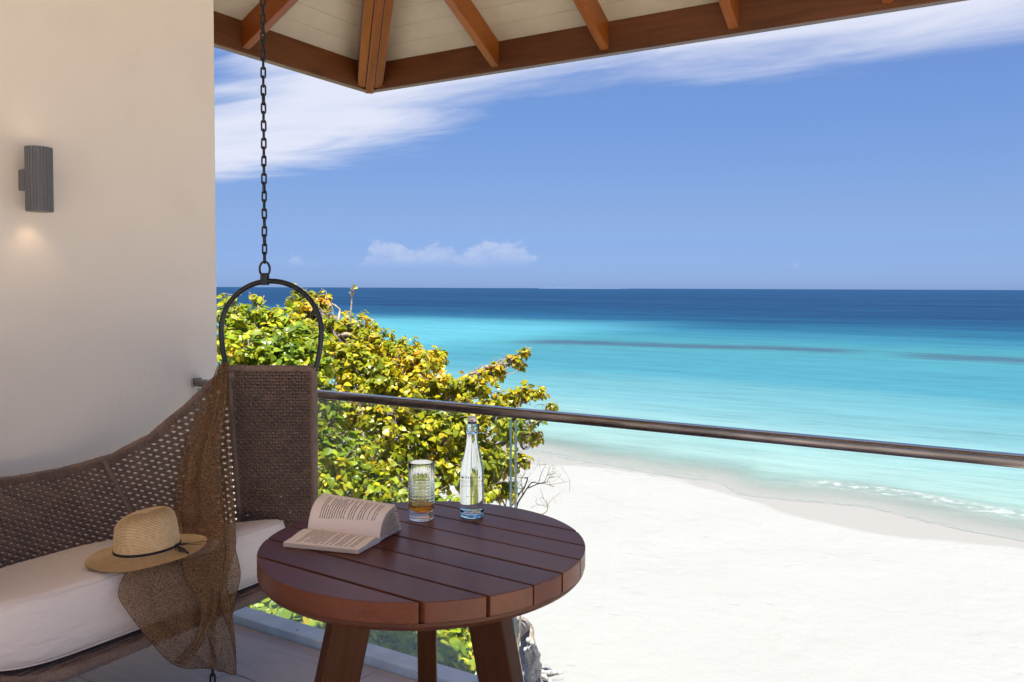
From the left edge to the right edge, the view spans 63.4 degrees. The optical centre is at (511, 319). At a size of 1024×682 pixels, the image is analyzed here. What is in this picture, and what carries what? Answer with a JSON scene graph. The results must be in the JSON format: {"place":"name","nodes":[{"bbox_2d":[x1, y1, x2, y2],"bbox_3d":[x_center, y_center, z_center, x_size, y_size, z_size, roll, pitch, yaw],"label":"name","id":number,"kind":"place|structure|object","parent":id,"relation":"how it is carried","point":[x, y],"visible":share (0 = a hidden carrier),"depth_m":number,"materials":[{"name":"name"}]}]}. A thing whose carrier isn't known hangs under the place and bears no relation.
{"place":"outdoors","nodes":[
{"label":"outdoors","id":0,"kind":"place"},
{"bbox_2d":[59,623,417,681],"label":"balcony floor","id":1,"kind":"structure","parent":0,"point":[262,656],"depth_m":2.96,"materials":[{"name":"grey tile"}]},
{"bbox_2d":[0,0,216,565],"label":"plaster wall","id":2,"kind":"structure","parent":1,"relation":"on","point":[108,329],"depth_m":3.32,"materials":[{"name":"beige paint"}]},
{"bbox_2d":[18,145,53,212],"bbox_3d":[-1.734,-0.510,3.022,0.130,0.232,0.091,2,3,31],"label":"wall lamp","id":3,"kind":"object","parent":2,"relation":"attached to","point":[35,180],"visible":1,"depth_m":2.98,"materials":[{"name":"grey metal"}]},
{"bbox_2d":[213,0,966,93],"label":"pavilion roof","id":4,"kind":"structure","parent":2,"relation":"on","point":[369,46],"depth_m":4.20,"materials":[{"name":"brown wood"}]},
{"bbox_2d":[259,0,270,276],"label":"hanging chain","id":5,"kind":"object","parent":4,"relation":"hanging from","point":[263,130],"visible":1,"depth_m":3.01,"materials":[{"name":"black metal"}]},
{"bbox_2d":[0,273,323,681],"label":"hanging sofa","id":6,"kind":"object","parent":5,"relation":"hanging from","point":[64,614],"visible":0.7,"depth_m":2.97,"materials":[{"name":"brown wicker"}]},
{"bbox_2d":[85,506,209,572],"bbox_3d":[-1.122,0.658,2.563,0.362,0.150,0.352,2,3,31],"label":"straw hat","id":7,"kind":"object","parent":6,"relation":"on","point":[150,537],"visible":1,"depth_m":2.49,"materials":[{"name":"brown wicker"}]},
{"bbox_2d":[118,362,240,674],"bbox_3d":[-1.032,0.662,2.701,0.267,1.002,0.598,0,2,-5],"label":"sheer scarf","id":8,"kind":"object","parent":6,"relation":"hanging from","point":[180,611],"visible":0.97,"depth_m":2.68,"materials":[{"name":"brown fabric"}]},
{"bbox_2d":[209,669,215,681],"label":"anchor chain","id":9,"kind":"object","parent":1,"relation":"on","point":[212,674],"visible":0.15,"depth_m":2.69,"materials":[{"name":"black metal"}]},
{"bbox_2d":[233,607,477,681],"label":"kerb","id":10,"kind":"structure","parent":1,"relation":"attached to","point":[392,661],"depth_m":3.13,"materials":[{"name":"paint"}]},
{"bbox_2d":[191,378,1023,635],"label":"glass railing","id":11,"kind":"object","parent":10,"relation":"attached to","point":[985,457],"visible":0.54,"depth_m":2.50,"materials":[{"name":"brown metal"}]},
{"bbox_2d":[257,501,584,681],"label":"round table","id":12,"kind":"object","parent":1,"relation":"on","point":[489,574],"visible":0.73,"depth_m":1.94,"materials":[{"name":"brown wood"}]},
{"bbox_2d":[283,493,400,553],"bbox_3d":[-0.425,0.514,2.122,0.231,0.083,0.232,1,2,16],"label":"open book","id":13,"kind":"object","parent":12,"relation":"on","point":[342,524],"visible":1,"depth_m":2.11,"materials":[{"name":"beige paper"}]},
{"bbox_2d":[408,459,434,521],"bbox_3d":[-0.251,0.471,2.297,0.073,0.159,0.073,2,3,31],"label":"drinking glass","id":14,"kind":"object","parent":12,"relation":"on","point":[421,487],"visible":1,"depth_m":2.27,"materials":[{"name":"clear glass"}]},
{"bbox_2d":[460,416,483,518],"bbox_3d":[-0.112,0.410,2.319,0.068,0.280,0.068,2,3,31],"label":"water bottle","id":15,"kind":"object","parent":12,"relation":"on","point":[472,488],"visible":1,"depth_m":2.30,"materials":[{"name":"clear glass"}]},
{"bbox_2d":[539,287,616,288],"bbox_3d":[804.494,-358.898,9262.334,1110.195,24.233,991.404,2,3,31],"label":"island","id":16,"kind":"structure","parent":0,"point":[574,288],"depth_m":9131.40,"materials":[{"name":"blue"}]},
{"bbox_2d":[214,0,1023,289],"label":"sky","id":17,"kind":"structure","parent":0,"point":[885,151],"materials":[{"name":"blue"}]},
{"bbox_2d":[216,287,1023,539],"bbox_3d":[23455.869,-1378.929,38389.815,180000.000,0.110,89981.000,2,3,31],"label":"sea","id":18,"kind":"structure","parent":0,"point":[943,368],"depth_m":62.82,"materials":[{"name":"liquid"}]},
{"bbox_2d":[230,422,1023,681],"bbox_3d":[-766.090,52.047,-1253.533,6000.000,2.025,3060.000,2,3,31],"label":"beach sand","id":19,"kind":"structure","parent":0,"point":[704,575],"depth_m":16.59,"materials":[{"name":"white sand"}]},
{"bbox_2d":[216,292,459,502],"bbox_3d":[-1.709,2.633,8.385,2.894,5.822,1.727,0,2,-4],"label":"leafy shrub","id":20,"kind":"object","parent":19,"relation":"on","point":[260,336],"visible":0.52,"depth_m":8.16,"materials":[{"name":"green plant"}]},
{"bbox_2d":[246,598,476,674],"bbox_3d":[-0.921,3.780,7.030,3.119,3.619,1.858,-2,3,-40],"label":"shrub","id":21,"kind":"object","parent":19,"relation":"on","point":[454,649],"visible":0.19,"depth_m":6.31,"materials":[{"name":"green plant"}]},
{"bbox_2d":[284,283,558,681],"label":"beach tree","id":22,"kind":"object","parent":19,"relation":"on","point":[369,358],"visible":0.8,"depth_m":10.11,"materials":[{"name":"green plant"}]},
{"bbox_2d":[348,284,356,340],"bbox_3d":[-2.091,-0.048,10.876,0.140,0.837,0.076,2,3,31],"label":"dead branch","id":23,"kind":"object","parent":22,"relation":"attached to","point":[352,294],"visible":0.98,"depth_m":10.89,"materials":[{"name":"grey wood"}]},
{"bbox_2d":[490,450,569,679],"bbox_3d":[-0.110,3.526,10.897,1.370,3.844,1.993,2,3,31],"label":"bare bush","id":24,"kind":"object","parent":19,"relation":"on","point":[519,632],"visible":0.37,"depth_m":11.07,"materials":[{"name":"grey plant"}]},
{"bbox_2d":[522,637,563,681],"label":"driftwood stump","id":25,"kind":"object","parent":19,"relation":"on","point":[532,670],"visible":0.88,"depth_m":11.62,"materials":[{"name":"grey wood"}]}
]}

